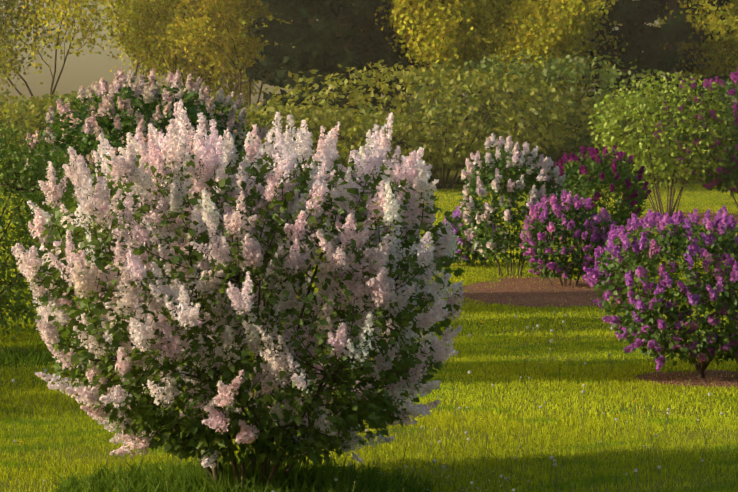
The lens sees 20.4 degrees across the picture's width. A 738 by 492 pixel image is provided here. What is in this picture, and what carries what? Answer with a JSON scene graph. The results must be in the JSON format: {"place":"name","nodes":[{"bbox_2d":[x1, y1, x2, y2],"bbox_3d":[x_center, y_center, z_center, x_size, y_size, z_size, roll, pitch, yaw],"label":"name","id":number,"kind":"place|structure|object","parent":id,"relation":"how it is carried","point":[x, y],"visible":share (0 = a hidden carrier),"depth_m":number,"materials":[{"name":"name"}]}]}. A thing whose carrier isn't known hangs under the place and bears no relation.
{"place":"outdoors","nodes":[
{"label":"outdoors","id":0,"kind":"place"},
{"bbox_2d":[83,459,530,491],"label":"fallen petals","id":1,"kind":"object","parent":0,"point":[392,473],"visible":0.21,"depth_m":17.17,"materials":[{"name":"pink plant"}]},
{"bbox_2d":[0,133,737,491],"bbox_3d":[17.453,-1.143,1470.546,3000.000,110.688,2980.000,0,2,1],"label":"ground","id":2,"kind":"structure","parent":0,"point":[62,449],"depth_m":21.67,"materials":[{"name":"green plant"}]},
{"bbox_2d":[0,0,81,91],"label":"tree","id":3,"kind":"object","parent":2,"relation":"on","point":[18,32],"depth_m":102.66,"materials":[{"name":"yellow plant"}]},
{"bbox_2d":[0,117,99,339],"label":"green shrub","id":4,"kind":"object","parent":2,"relation":"on","point":[15,169],"visible":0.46,"depth_m":28.83,"materials":[{"name":"green plant"}]},
{"bbox_2d":[0,91,109,187],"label":"hedge shrub","id":5,"kind":"object","parent":2,"relation":"on","point":[5,108],"depth_m":79.77,"materials":[{"name":"green plant"}]},
{"bbox_2d":[0,91,146,174],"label":"hedge shrub","id":6,"kind":"object","parent":2,"relation":"on","point":[22,122],"depth_m":83.22,"materials":[{"name":"green plant"}]},
{"bbox_2d":[0,0,149,100],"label":"tree","id":7,"kind":"object","parent":2,"relation":"on","point":[75,16],"depth_m":100.28,"materials":[{"name":"yellow plant"}]},
{"bbox_2d":[0,83,270,167],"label":"hedge shrub","id":8,"kind":"object","parent":2,"relation":"on","point":[73,98],"depth_m":81.93,"materials":[{"name":"green plant"}]},
{"bbox_2d":[17,68,268,308],"bbox_3d":[-4.155,-1.029,38.123,4.625,4.569,4.467,0,2,1],"label":"lilac bush","id":9,"kind":"object","parent":2,"relation":"on","point":[85,131],"visible":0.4,"depth_m":37.51,"materials":[{"name":"pink plant"}]},
{"bbox_2d":[90,0,214,89],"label":"tree","id":10,"kind":"object","parent":2,"relation":"on","point":[121,55],"depth_m":111.07,"materials":[{"name":"yellow plant"}]},
{"bbox_2d":[42,93,268,147],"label":"hedge shrub","id":11,"kind":"object","parent":2,"relation":"on","point":[186,99],"depth_m":86.84,"materials":[{"name":"green plant"}]},
{"bbox_2d":[65,0,304,102],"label":"tree","id":12,"kind":"object","parent":2,"relation":"on","point":[147,28],"depth_m":100.50,"materials":[{"name":"yellow plant"}]},
{"bbox_2d":[108,0,292,111],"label":"yellow tree","id":13,"kind":"object","parent":2,"relation":"on","point":[192,48],"depth_m":99.40,"materials":[{"name":"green plant"}]},
{"bbox_2d":[11,100,464,491],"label":"lilac bush","id":14,"kind":"object","parent":2,"relation":"on","point":[201,199],"visible":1,"depth_m":15.82,"materials":[{"name":"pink plant"}]},
{"bbox_2d":[129,100,392,175],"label":"hedge shrub","id":15,"kind":"object","parent":2,"relation":"on","point":[341,117],"depth_m":81.28,"materials":[{"name":"green plant"}]},
{"bbox_2d":[244,0,375,113],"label":"pine","id":16,"kind":"object","parent":2,"relation":"on","point":[280,10],"depth_m":97.08,"materials":[{"name":"green plant"}]},
{"bbox_2d":[242,104,435,175],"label":"hedge shrub","id":17,"kind":"object","parent":2,"relation":"on","point":[363,112],"depth_m":84.86,"materials":[{"name":"green plant"}]},
{"bbox_2d":[274,0,411,123],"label":"pine","id":18,"kind":"object","parent":2,"relation":"on","point":[337,17],"depth_m":88.37,"materials":[{"name":"green plant"}]},
{"bbox_2d":[11,290,730,491],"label":"dandelions","id":19,"kind":"object","parent":2,"relation":"on","point":[434,461],"visible":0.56,"depth_m":19.75,"materials":[{"name":"white plant"}]},
{"bbox_2d":[325,20,443,109],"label":"pine","id":20,"kind":"object","parent":2,"relation":"on","point":[413,63],"depth_m":93.07,"materials":[{"name":"green plant"}]},
{"bbox_2d":[261,108,516,183],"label":"hedge shrub","id":21,"kind":"object","parent":2,"relation":"on","point":[419,137],"depth_m":81.28,"materials":[{"name":"green plant"}]},
{"bbox_2d":[251,60,594,188],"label":"hedge shrub","id":22,"kind":"object","parent":2,"relation":"on","point":[453,83],"depth_m":79.80,"materials":[{"name":"green plant"}]},
{"bbox_2d":[417,4,463,102],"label":"tree","id":23,"kind":"object","parent":2,"relation":"on","point":[450,57],"depth_m":110.89,"materials":[{"name":"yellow plant"}]},
{"bbox_2d":[438,206,499,266],"bbox_3d":[2.371,-0.231,48.287,1.680,1.529,1.660,0,2,1],"label":"lilac bush","id":24,"kind":"object","parent":2,"relation":"on","point":[457,225],"depth_m":47.90,"materials":[{"name":"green plant"}]},
{"bbox_2d":[361,0,614,130],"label":"tree","id":25,"kind":"object","parent":2,"relation":"on","point":[487,32],"depth_m":87.57,"materials":[{"name":"yellow plant"}]},
{"bbox_2d":[456,133,565,276],"bbox_3d":[3.178,-0.893,45.653,2.510,3.250,2.555,0,2,1],"label":"lilac bush","id":26,"kind":"object","parent":2,"relation":"on","point":[475,211],"depth_m":45.18,"materials":[{"name":"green plant"}]},
{"bbox_2d":[451,0,627,92],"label":"tree","id":27,"kind":"object","parent":2,"relation":"on","point":[588,38],"depth_m":91.55,"materials":[{"name":"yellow plant"}]},
{"bbox_2d":[403,49,679,175],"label":"hedge shrub","id":28,"kind":"object","parent":2,"relation":"on","point":[567,72],"depth_m":83.55,"materials":[{"name":"green plant"}]},
{"bbox_2d":[455,275,653,307],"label":"mulch","id":29,"kind":"object","parent":2,"relation":"on","point":[516,290],"visible":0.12,"depth_m":41.66,"materials":[{"name":"brown soil"}]},
{"bbox_2d":[519,190,616,286],"bbox_3d":[4.206,-0.132,43.220,2.086,2.097,2.370,0,2,1],"label":"lilac bush","id":30,"kind":"object","parent":2,"relation":"on","point":[540,230],"depth_m":42.66,"materials":[{"name":"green plant"}]},
{"bbox_2d":[465,91,709,180],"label":"hedge shrub","id":31,"kind":"object","parent":2,"relation":"on","point":[590,114],"depth_m":85.61,"materials":[{"name":"green plant"}]},
{"bbox_2d":[546,145,650,246],"bbox_3d":[5.709,-1.131,51.587,2.686,2.821,2.806,0,2,1],"label":"lilac bush","id":32,"kind":"object","parent":2,"relation":"on","point":[629,196],"depth_m":51.01,"materials":[{"name":"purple plant"}]},
{"bbox_2d":[566,0,678,133],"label":"pine","id":33,"kind":"object","parent":2,"relation":"on","point":[612,26],"depth_m":95.35,"materials":[{"name":"green plant"}]},
{"bbox_2d":[515,115,734,173],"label":"hedge shrub","id":34,"kind":"object","parent":2,"relation":"on","point":[625,143],"depth_m":90.67,"materials":[{"name":"green plant"}]},
{"bbox_2d":[582,205,737,377],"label":"lilac bush","id":35,"kind":"object","parent":2,"relation":"on","point":[641,326],"visible":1,"depth_m":25.07,"materials":[{"name":"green plant"}]},
{"bbox_2d":[587,71,737,216],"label":"green shrub","id":36,"kind":"object","parent":2,"relation":"on","point":[604,127],"depth_m":64.43,"materials":[{"name":"green plant"}]},
{"bbox_2d":[589,0,737,175],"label":"pine","id":37,"kind":"object","parent":2,"relation":"on","point":[636,14],"depth_m":90.78,"materials":[{"name":"green plant"}]},
{"bbox_2d":[653,1,679,27],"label":"tree","id":38,"kind":"object","parent":2,"relation":"on","point":[660,22],"depth_m":102.49,"materials":[{"name":"green plant"}]},
{"bbox_2d":[621,106,735,175],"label":"hedge shrub","id":39,"kind":"object","parent":2,"relation":"on","point":[690,141],"depth_m":89.05,"materials":[{"name":"green plant"}]},
{"bbox_2d":[624,369,737,388],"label":"mulch","id":40,"kind":"object","parent":2,"relation":"on","point":[707,381],"visible":0.85,"depth_m":25.79,"materials":[{"name":"brown soil"}]},
{"bbox_2d":[636,212,737,224],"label":"mulch","id":41,"kind":"object","parent":2,"relation":"on","point":[700,215],"depth_m":65.59,"materials":[{"name":"brown soil"}]},
{"bbox_2d":[644,0,737,99],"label":"tree","id":42,"kind":"object","parent":2,"relation":"on","point":[727,53],"depth_m":90.73,"materials":[{"name":"yellow plant"}]},
{"bbox_2d":[653,66,737,207],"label":"lilac bush","id":43,"kind":"object","parent":2,"relation":"on","point":[722,180],"depth_m":64.86,"materials":[{"name":"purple plant"}]},
{"bbox_2d":[699,120,737,166],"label":"hedge shrub","id":44,"kind":"object","parent":2,"relation":"on","point":[736,131],"depth_m":87.79,"materials":[{"name":"green plant"}]},
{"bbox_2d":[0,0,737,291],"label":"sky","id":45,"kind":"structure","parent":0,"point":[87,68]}
]}

